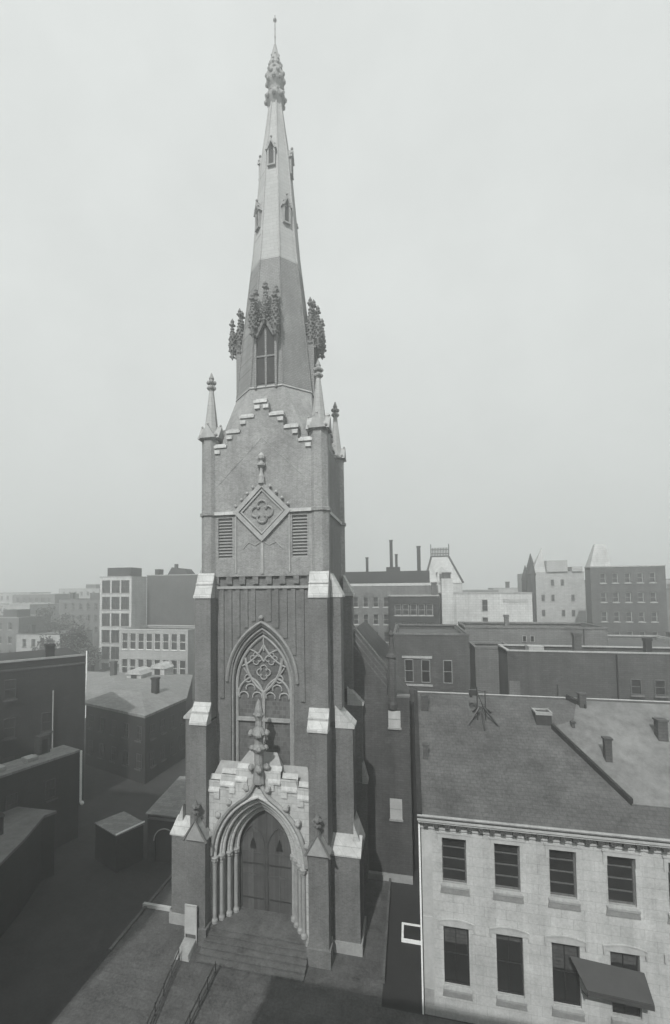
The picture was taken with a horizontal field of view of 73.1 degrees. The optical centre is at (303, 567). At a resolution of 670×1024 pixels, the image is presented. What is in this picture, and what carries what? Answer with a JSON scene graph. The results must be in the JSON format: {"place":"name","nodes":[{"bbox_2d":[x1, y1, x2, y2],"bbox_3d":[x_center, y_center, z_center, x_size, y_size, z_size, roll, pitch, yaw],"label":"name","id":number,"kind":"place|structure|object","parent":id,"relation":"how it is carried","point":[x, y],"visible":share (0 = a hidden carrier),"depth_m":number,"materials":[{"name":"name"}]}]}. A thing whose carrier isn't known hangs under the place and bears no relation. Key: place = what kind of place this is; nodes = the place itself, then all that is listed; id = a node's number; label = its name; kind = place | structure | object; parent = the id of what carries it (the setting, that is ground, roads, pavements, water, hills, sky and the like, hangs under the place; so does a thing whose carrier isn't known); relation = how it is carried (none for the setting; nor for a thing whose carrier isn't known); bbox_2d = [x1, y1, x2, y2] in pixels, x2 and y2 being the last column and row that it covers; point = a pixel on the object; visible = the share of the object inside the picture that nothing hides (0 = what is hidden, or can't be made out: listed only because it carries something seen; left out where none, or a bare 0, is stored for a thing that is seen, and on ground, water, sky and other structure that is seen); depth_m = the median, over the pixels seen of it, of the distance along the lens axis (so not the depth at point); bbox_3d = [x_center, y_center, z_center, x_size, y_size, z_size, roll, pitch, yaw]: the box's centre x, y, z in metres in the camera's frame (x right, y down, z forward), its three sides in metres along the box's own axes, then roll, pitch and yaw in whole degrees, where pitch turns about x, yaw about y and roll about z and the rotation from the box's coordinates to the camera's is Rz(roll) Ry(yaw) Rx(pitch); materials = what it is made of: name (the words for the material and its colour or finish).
{"place":"outdoors","nodes":[
{"label":"outdoors","id":0,"kind":"place"},
{"bbox_2d":[0,592,50,603],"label":"town house","id":1,"kind":"structure","parent":0,"point":[5,598],"depth_m":194.21,"materials":[{"name":"brick"}]},
{"bbox_2d":[0,603,58,628],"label":"town house","id":2,"kind":"structure","parent":0,"point":[33,607],"depth_m":135.62,"materials":[{"name":"brick"}]},
{"bbox_2d":[12,593,78,602],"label":"town house","id":3,"kind":"structure","parent":0,"point":[36,598],"depth_m":160.19,"materials":[{"name":"brick"}]},
{"bbox_2d":[59,593,99,670],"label":"town house","id":4,"kind":"structure","parent":0,"point":[87,608],"depth_m":131.81,"materials":[{"name":"brick"}]},
{"bbox_2d":[59,584,99,597],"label":"town house","id":5,"kind":"structure","parent":0,"point":[88,590],"depth_m":192.81,"materials":[{"name":"brick"}]},
{"bbox_2d":[99,567,146,669],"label":"loft building","id":6,"kind":"structure","parent":0,"point":[123,597],"depth_m":102.58,"materials":[{"name":"grey concrete"}]},
{"bbox_2d":[101,613,109,626],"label":"window","id":7,"kind":"structure","parent":6,"relation":"in","point":[105,616],"depth_m":102.87,"materials":[{"name":"glass"}]},
{"bbox_2d":[101,646,109,659],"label":"window","id":8,"kind":"structure","parent":6,"relation":"in","point":[105,650],"depth_m":102.52,"materials":[{"name":"glass"}]},
{"bbox_2d":[101,580,110,593],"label":"window","id":9,"kind":"structure","parent":6,"relation":"in","point":[106,584],"depth_m":103.20,"materials":[{"name":"glass"}]},
{"bbox_2d":[102,597,109,609],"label":"window","id":10,"kind":"structure","parent":6,"relation":"in","point":[105,600],"depth_m":103.05,"materials":[{"name":"glass"}]},
{"bbox_2d":[102,630,109,643],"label":"window","id":11,"kind":"structure","parent":6,"relation":"in","point":[105,633],"depth_m":102.70,"materials":[{"name":"glass"}]},
{"bbox_2d":[110,630,118,643],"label":"window","id":12,"kind":"structure","parent":6,"relation":"in","point":[115,633],"depth_m":102.10,"materials":[{"name":"glass"}]},
{"bbox_2d":[110,613,119,626],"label":"window","id":13,"kind":"structure","parent":6,"relation":"in","point":[115,616],"depth_m":102.32,"materials":[{"name":"glass"}]},
{"bbox_2d":[111,647,118,660],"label":"window","id":14,"kind":"structure","parent":6,"relation":"in","point":[114,650],"depth_m":101.95,"materials":[{"name":"glass"}]},
{"bbox_2d":[111,580,119,593],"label":"window","id":15,"kind":"structure","parent":6,"relation":"in","point":[115,583],"depth_m":102.65,"materials":[{"name":"glass"}]},
{"bbox_2d":[112,597,119,609],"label":"window","id":16,"kind":"structure","parent":6,"relation":"in","point":[115,600],"depth_m":102.50,"materials":[{"name":"glass"}]},
{"bbox_2d":[120,613,128,626],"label":"window","id":17,"kind":"structure","parent":6,"relation":"in","point":[124,616],"depth_m":101.73,"materials":[{"name":"glass"}]},
{"bbox_2d":[120,580,129,593],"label":"window","id":18,"kind":"structure","parent":6,"relation":"in","point":[125,583],"depth_m":102.10,"materials":[{"name":"glass"}]},
{"bbox_2d":[121,597,128,609],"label":"window","id":19,"kind":"structure","parent":6,"relation":"in","point":[124,600],"depth_m":101.92,"materials":[{"name":"glass"}]},
{"bbox_2d":[85,651,192,783],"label":"hip roofed house","id":20,"kind":"structure","parent":0,"point":[135,725],"depth_m":58.44,"materials":[{"name":"brick"}]},
{"bbox_2d":[145,776,184,819],"bbox_3d":[-11.443,23.130,42.890,4.050,3.700,6.250,-1,-3,13],"label":"lean to","id":21,"kind":"object","parent":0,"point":[169,803],"visible":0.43,"depth_m":41.80,"materials":[{"name":"brick"}]},
{"bbox_2d":[0,617,472,1023],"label":"ground","id":22,"kind":"structure","parent":0,"point":[77,914],"depth_m":32.24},
{"bbox_2d":[0,609,50,652],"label":"town house","id":23,"kind":"structure","parent":22,"relation":"on","point":[13,622],"depth_m":111.53,"materials":[{"name":"brick"}]},
{"bbox_2d":[0,807,56,936],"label":"shed","id":24,"kind":"structure","parent":22,"relation":"on","point":[26,851],"depth_m":33.40,"materials":[{"name":"brick"}]},
{"bbox_2d":[0,733,83,848],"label":"flat roofed outbuilding","id":25,"kind":"structure","parent":22,"relation":"on","point":[44,776],"depth_m":40.14,"materials":[{"name":"brick"}]},
{"bbox_2d":[5,792,17,810],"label":"window","id":26,"kind":"structure","parent":25,"relation":"in","point":[11,801],"depth_m":37.03,"materials":[{"name":"grey glass"}]},
{"bbox_2d":[45,778,57,803],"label":"window","id":27,"kind":"structure","parent":25,"relation":"in","point":[50,785],"depth_m":39.77,"materials":[{"name":"grey glass"}]},
{"bbox_2d":[0,643,85,804],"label":"dark brick block","id":28,"kind":"structure","parent":22,"relation":"on","point":[42,691],"depth_m":46.77,"materials":[{"name":"brick"}]},
{"bbox_2d":[2,717,16,741],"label":"window","id":29,"kind":"structure","parent":28,"relation":"in","point":[8,724],"depth_m":44.65,"materials":[{"name":"grey glass"}]},
{"bbox_2d":[3,679,17,701],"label":"window","id":30,"kind":"structure","parent":28,"relation":"in","point":[9,685],"depth_m":44.83,"materials":[{"name":"grey glass"}]},
{"bbox_2d":[40,712,53,733],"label":"window","id":31,"kind":"structure","parent":28,"relation":"in","point":[46,725],"depth_m":46.70,"materials":[{"name":"grey glass"}]},
{"bbox_2d":[16,625,92,672],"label":"town house","id":32,"kind":"structure","parent":22,"relation":"on","point":[26,641],"depth_m":105.35,"materials":[{"name":"brick"}]},
{"bbox_2d":[35,603,89,631],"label":"tree","id":33,"kind":"object","parent":22,"relation":"on","point":[55,625],"visible":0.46,"depth_m":116.83,"materials":[{"name":"grey plant"}]},
{"bbox_2d":[32,618,100,664],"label":"tree","id":34,"kind":"object","parent":22,"relation":"on","point":[75,635],"visible":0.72,"depth_m":95.28,"materials":[{"name":"grey plant"}]},
{"bbox_2d":[85,665,126,695],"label":"town house","id":35,"kind":"structure","parent":22,"relation":"on","point":[90,667],"depth_m":91.11,"materials":[{"name":"brick"}]},
{"bbox_2d":[94,811,144,872],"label":"shed","id":36,"kind":"structure","parent":22,"relation":"on","point":[118,842],"depth_m":37.68,"materials":[{"name":"brick"}]},
{"bbox_2d":[108,873,171,951],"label":"kerb","id":37,"kind":"structure","parent":22,"relation":"on","point":[127,928],"depth_m":31.39,"materials":[{"name":"stone"}]},
{"bbox_2d":[119,625,194,699],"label":"workshop","id":38,"kind":"structure","parent":22,"relation":"on","point":[149,646],"depth_m":94.28,"materials":[{"name":"brick"}]},
{"bbox_2d":[121,633,127,649],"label":"window","id":39,"kind":"structure","parent":38,"relation":"in","point":[124,635],"depth_m":95.94,"materials":[{"name":"grey glass"}]},
{"bbox_2d":[122,659,126,671],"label":"window","id":40,"kind":"structure","parent":38,"relation":"in","point":[124,661],"depth_m":95.68,"materials":[{"name":"grey glass"}]},
{"bbox_2d":[129,633,134,649],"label":"window","id":41,"kind":"structure","parent":38,"relation":"in","point":[132,635],"depth_m":95.49,"materials":[{"name":"grey glass"}]},
{"bbox_2d":[138,633,143,650],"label":"window","id":42,"kind":"structure","parent":38,"relation":"in","point":[140,635],"depth_m":95.03,"materials":[{"name":"grey glass"}]},
{"bbox_2d":[145,633,151,650],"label":"window","id":43,"kind":"structure","parent":38,"relation":"in","point":[148,635],"depth_m":94.59,"materials":[{"name":"grey glass"}]},
{"bbox_2d":[153,634,159,650],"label":"window","id":44,"kind":"structure","parent":38,"relation":"in","point":[156,636],"depth_m":94.15,"materials":[{"name":"grey glass"}]},
{"bbox_2d":[161,634,168,650],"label":"window","id":45,"kind":"structure","parent":38,"relation":"in","point":[165,636],"depth_m":93.71,"materials":[{"name":"grey glass"}]},
{"bbox_2d":[170,634,176,650],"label":"window","id":46,"kind":"structure","parent":38,"relation":"in","point":[173,636],"depth_m":93.28,"materials":[{"name":"grey glass"}]},
{"bbox_2d":[171,660,176,673],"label":"window","id":47,"kind":"structure","parent":38,"relation":"in","point":[174,662],"depth_m":92.98,"materials":[{"name":"grey glass"}]},
{"bbox_2d":[179,660,184,673],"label":"window","id":48,"kind":"structure","parent":38,"relation":"in","point":[181,662],"depth_m":92.60,"materials":[{"name":"grey glass"}]},
{"bbox_2d":[179,634,185,651],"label":"window","id":49,"kind":"structure","parent":38,"relation":"in","point":[182,636],"depth_m":92.85,"materials":[{"name":"grey glass"}]},
{"bbox_2d":[147,817,174,862],"bbox_3d":[-11.572,22.990,37.872,3.200,3.500,0.480,-1,-3,13],"label":"arched gateway","id":50,"kind":"object","parent":22,"relation":"on","point":[159,842],"visible":0.67,"depth_m":37.95,"materials":[{"name":"brick"}]},
{"bbox_2d":[147,564,201,624],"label":"brick block","id":51,"kind":"structure","parent":22,"relation":"on","point":[170,600],"depth_m":105.83,"materials":[{"name":"brick"}]},
{"bbox_2d":[169,15,418,981],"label":"church","id":52,"kind":"structure","parent":22,"relation":"on","point":[294,829],"depth_m":31.28,"materials":[{"name":"stone"}]},
{"bbox_2d":[233,452,290,541],"bbox_3d":[-2.896,-4.955,31.414,4.240,6.270,0.591,-1,-3,13],"label":"diamond window","id":53,"kind":"structure","parent":52,"relation":"in","point":[262,511],"depth_m":31.41,"materials":[{"name":"stone"}]},
{"bbox_2d":[236,633,292,765],"bbox_3d":[-2.736,9.232,31.551,4.300,9.600,0.260,-1,-3,13],"label":"west window","id":54,"kind":"structure","parent":52,"relation":"in","point":[263,672],"depth_m":31.58,"materials":[{"name":"grey glass"}]},
{"bbox_2d":[240,810,291,914],"bbox_3d":[-2.519,19.951,30.980,3.940,7.010,0.160,-1,-3,13],"label":"door","id":55,"kind":"structure","parent":52,"relation":"in","point":[265,850],"depth_m":30.96,"materials":[{"name":"grey wood"}]},
{"bbox_2d":[345,540,437,644],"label":"long brick block","id":56,"kind":"structure","parent":22,"relation":"on","point":[373,590],"depth_m":86.50,"materials":[{"name":"brick"}]},
{"bbox_2d":[373,614,378,624],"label":"window","id":57,"kind":"structure","parent":56,"relation":"in","point":[375,616],"depth_m":85.98,"materials":[{"name":"glass"}]},
{"bbox_2d":[382,882,422,1014],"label":"yard","id":58,"kind":"structure","parent":22,"relation":"on","point":[402,988],"depth_m":27.77,"materials":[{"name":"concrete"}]},
{"bbox_2d":[382,878,390,983],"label":"yard wall","id":59,"kind":"structure","parent":58,"relation":"on","point":[386,940],"depth_m":29.27,"materials":[{"name":"stone"}]},
{"bbox_2d":[401,922,420,944],"bbox_3d":[7.115,24.067,29.675,1.220,0.170,1.550,-1,-3,13],"label":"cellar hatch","id":60,"kind":"object","parent":58,"relation":"on","point":[411,934],"visible":0.88,"depth_m":29.55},
{"bbox_2d":[388,582,439,641],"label":"brick annex","id":61,"kind":"object","parent":22,"relation":"on","point":[413,609],"visible":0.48,"depth_m":78.61,"materials":[{"name":"brick"}]},
{"bbox_2d":[394,604,401,615],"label":"window","id":62,"kind":"structure","parent":61,"relation":"in","point":[397,606],"depth_m":79.26,"materials":[{"name":"glass"}]},
{"bbox_2d":[402,604,409,615],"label":"window","id":63,"kind":"structure","parent":61,"relation":"in","point":[405,607],"depth_m":78.96,"materials":[{"name":"glass"}]},
{"bbox_2d":[410,604,417,615],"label":"window","id":64,"kind":"structure","parent":61,"relation":"in","point":[413,607],"depth_m":78.66,"materials":[{"name":"glass"}]},
{"bbox_2d":[418,604,425,615],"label":"window","id":65,"kind":"structure","parent":61,"relation":"in","point":[421,607],"depth_m":78.36,"materials":[{"name":"glass"}]},
{"bbox_2d":[426,604,433,615],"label":"window","id":66,"kind":"structure","parent":61,"relation":"in","point":[429,607],"depth_m":78.05,"materials":[{"name":"glass"}]},
{"bbox_2d":[393,624,469,700],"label":"brick building","id":67,"kind":"structure","parent":22,"relation":"on","point":[433,657],"depth_m":45.92,"materials":[{"name":"brick"}]},
{"bbox_2d":[405,659,413,681],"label":"window","id":68,"kind":"structure","parent":67,"relation":"in","point":[409,677],"depth_m":46.31,"materials":[{"name":"glass"}]},
{"bbox_2d":[421,660,429,682],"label":"window","id":69,"kind":"structure","parent":67,"relation":"in","point":[425,664],"depth_m":45.95,"materials":[{"name":"glass"}]},
{"bbox_2d":[443,660,452,683],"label":"window","id":70,"kind":"structure","parent":67,"relation":"in","point":[447,664],"depth_m":45.46,"materials":[{"name":"glass"}]},
{"bbox_2d":[463,589,498,591],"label":"town house","id":71,"kind":"structure","parent":22,"relation":"on","point":[489,590],"depth_m":131.55,"materials":[{"name":"brick"}]},
{"bbox_2d":[438,572,532,624],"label":"whitewashed building","id":72,"kind":"structure","parent":22,"relation":"on","point":[456,607],"depth_m":75.05,"materials":[{"name":"white brick"}]},
{"bbox_2d":[482,600,487,610],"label":"window","id":73,"kind":"structure","parent":72,"relation":"in","point":[484,602],"depth_m":74.88,"materials":[{"name":"glass"}]},
{"bbox_2d":[488,582,517,591],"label":"town house","id":74,"kind":"structure","parent":22,"relation":"on","point":[507,588],"depth_m":137.55,"materials":[{"name":"brick"}]},
{"bbox_2d":[517,548,585,622],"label":"gothic hall","id":75,"kind":"structure","parent":22,"relation":"on","point":[556,588],"depth_m":95.20,"materials":[{"name":"brick"}]},
{"bbox_2d":[52,878,465,1023],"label":"pavement","id":76,"kind":"structure","parent":0,"point":[125,981],"depth_m":25.75,"materials":[{"name":"grey concrete"}]},
{"bbox_2d":[143,902,170,911],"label":"kerb wall","id":77,"kind":"structure","parent":76,"relation":"on","point":[158,906],"depth_m":32.30,"materials":[{"name":"grey stone"}]},
{"bbox_2d":[146,948,179,1023],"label":"railing","id":78,"kind":"object","parent":76,"relation":"on","point":[162,988],"visible":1,"depth_m":25.30,"materials":[{"name":"metal"}]},
{"bbox_2d":[174,937,197,961],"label":"stone block","id":79,"kind":"structure","parent":76,"relation":"on","point":[188,947],"depth_m":28.24,"materials":[{"name":"grey stone"}]},
{"bbox_2d":[185,903,196,942],"bbox_3d":[-7.212,22.989,28.965,0.840,2.560,0.090,-1,-3,13],"label":"notice board","id":80,"kind":"object","parent":76,"relation":"on","point":[191,919],"visible":0.91,"depth_m":28.95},
{"bbox_2d":[184,961,215,1023],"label":"railing","id":81,"kind":"object","parent":76,"relation":"on","point":[190,1012],"visible":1,"depth_m":24.80,"materials":[{"name":"metal"}]},
{"bbox_2d":[0,0,669,616],"label":"sky","id":82,"kind":"structure","parent":0,"point":[481,187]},
{"bbox_2d":[426,544,463,591],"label":"mansard pavilion","id":83,"kind":"structure","parent":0,"point":[438,565],"depth_m":111.35,"materials":[{"name":"white brick"}]},
{"bbox_2d":[469,642,506,693],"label":"side warehouse","id":84,"kind":"structure","parent":0,"point":[484,665],"depth_m":46.48,"materials":[{"name":"brick"}]},
{"bbox_2d":[458,615,607,688],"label":"warehouse","id":85,"kind":"structure","parent":0,"point":[536,633],"depth_m":50.37,"materials":[{"name":"brick"}]},
{"bbox_2d":[414,689,669,1023],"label":"office building","id":86,"kind":"structure","parent":0,"point":[544,835],"depth_m":23.75,"materials":[{"name":"grey brick"}]},
{"bbox_2d":[440,838,469,896],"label":"window","id":87,"kind":"structure","parent":86,"relation":"in","point":[453,850],"depth_m":24.36,"materials":[{"name":"glass"}]},
{"bbox_2d":[443,926,472,1000],"bbox_3d":[8.171,20.938,23.959,1.520,3.570,0.460,-1,-3,13],"label":"window","id":88,"kind":"structure","parent":86,"relation":"in","point":[456,940],"depth_m":24.12,"materials":[{"name":"glass"}]},
{"bbox_2d":[467,687,498,730],"bbox_3d":[11.723,9.203,29.595,2.102,2.718,1.611,-1,-3,13],"label":"roof mast","id":89,"kind":"object","parent":86,"relation":"on","point":[473,692],"visible":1,"depth_m":29.56,"materials":[{"name":"metal"}]},
{"bbox_2d":[493,843,523,903],"bbox_3d":[10.686,15.920,23.595,1.520,2.910,0.460,-1,-3,13],"label":"window","id":90,"kind":"structure","parent":86,"relation":"in","point":[506,857],"depth_m":23.75,"materials":[{"name":"glass"}]},
{"bbox_2d":[496,934,527,1011],"bbox_3d":[10.736,20.884,23.356,1.520,3.570,0.460,-1,-3,13],"label":"window","id":91,"kind":"structure","parent":86,"relation":"in","point":[509,948],"depth_m":23.52,"materials":[{"name":"glass"}]},
{"bbox_2d":[548,849,580,911],"bbox_3d":[13.251,15.865,22.992,1.520,2.910,0.460,-1,-3,13],"label":"window","id":92,"kind":"structure","parent":86,"relation":"in","point":[561,863],"depth_m":23.14,"materials":[{"name":"glass"}]},
{"bbox_2d":[552,943,584,1021],"bbox_3d":[13.300,20.829,22.754,1.520,3.570,0.460,-1,-3,13],"label":"window","id":93,"kind":"structure","parent":86,"relation":"in","point":[566,980],"depth_m":22.92,"materials":[{"name":"glass"}]},
{"bbox_2d":[570,956,654,1011],"bbox_3d":[14.870,20.214,21.769,3.250,1.627,0.931,-1,-3,13],"label":"awning","id":94,"kind":"object","parent":86,"relation":"attached to","point":[615,984],"depth_m":21.65,"materials":[{"name":"fabric"}]},
{"bbox_2d":[606,856,640,919],"bbox_3d":[15.815,15.810,22.389,1.520,2.910,0.460,-1,-3,13],"label":"window","id":95,"kind":"structure","parent":86,"relation":"in","point":[620,871],"depth_m":22.54,"materials":[{"name":"glass"}]},
{"bbox_2d":[610,952,644,1023],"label":"window","id":96,"kind":"structure","parent":86,"relation":"in","point":[626,961],"depth_m":22.30,"materials":[{"name":"glass"}]},
{"bbox_2d":[667,863,669,923],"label":"window","id":97,"kind":"structure","parent":86,"relation":"in","point":[668,922],"depth_m":22.10,"materials":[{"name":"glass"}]},
{"bbox_2d":[498,632,669,700],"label":"brick warehouse","id":98,"kind":"structure","parent":0,"point":[626,672],"depth_m":40.36,"materials":[{"name":"brick"}]},
{"bbox_2d":[630,679,644,696],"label":"window","id":99,"kind":"structure","parent":98,"relation":"in","point":[636,687],"depth_m":39.17,"materials":[{"name":"glass"}]},
{"bbox_2d":[654,680,668,697],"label":"window","id":100,"kind":"structure","parent":98,"relation":"in","point":[659,685],"depth_m":38.76,"materials":[{"name":"glass"}]},
{"bbox_2d":[584,544,667,636],"bbox_3d":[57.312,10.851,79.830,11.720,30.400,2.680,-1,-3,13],"label":"brick building","id":101,"kind":"structure","parent":0,"point":[626,600],"depth_m":79.04,"materials":[{"name":"brick"}]},
{"bbox_2d":[612,573,618,583],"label":"window","id":102,"kind":"structure","parent":101,"relation":"in","point":[614,575],"depth_m":79.69,"materials":[{"name":"glass"}]},
{"bbox_2d":[625,592,632,602],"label":"window","id":103,"kind":"structure","parent":101,"relation":"in","point":[627,594],"depth_m":79.11,"materials":[{"name":"glass"}]},
{"bbox_2d":[626,612,633,622],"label":"window","id":104,"kind":"structure","parent":101,"relation":"in","point":[628,614],"depth_m":78.93,"materials":[{"name":"glass"}]},
{"bbox_2d":[637,592,644,602],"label":"window","id":105,"kind":"structure","parent":101,"relation":"in","point":[640,594],"depth_m":78.66,"materials":[{"name":"glass"}]},
{"bbox_2d":[651,612,658,622],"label":"window","id":106,"kind":"structure","parent":101,"relation":"in","point":[654,614],"depth_m":78.05,"materials":[{"name":"glass"}]},
{"bbox_2d":[584,579,669,622],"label":"town house","id":107,"kind":"structure","parent":0,"point":[667,583],"depth_m":122.68,"materials":[{"name":"brick"}]},
{"bbox_2d":[608,635,669,646],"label":"plain warehouse","id":108,"kind":"structure","parent":0,"point":[634,640],"depth_m":62.03,"materials":[{"name":"brick"}]},
{"bbox_2d":[666,588,669,631],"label":"town house","id":109,"kind":"structure","parent":0,"point":[668,600],"depth_m":92.95,"materials":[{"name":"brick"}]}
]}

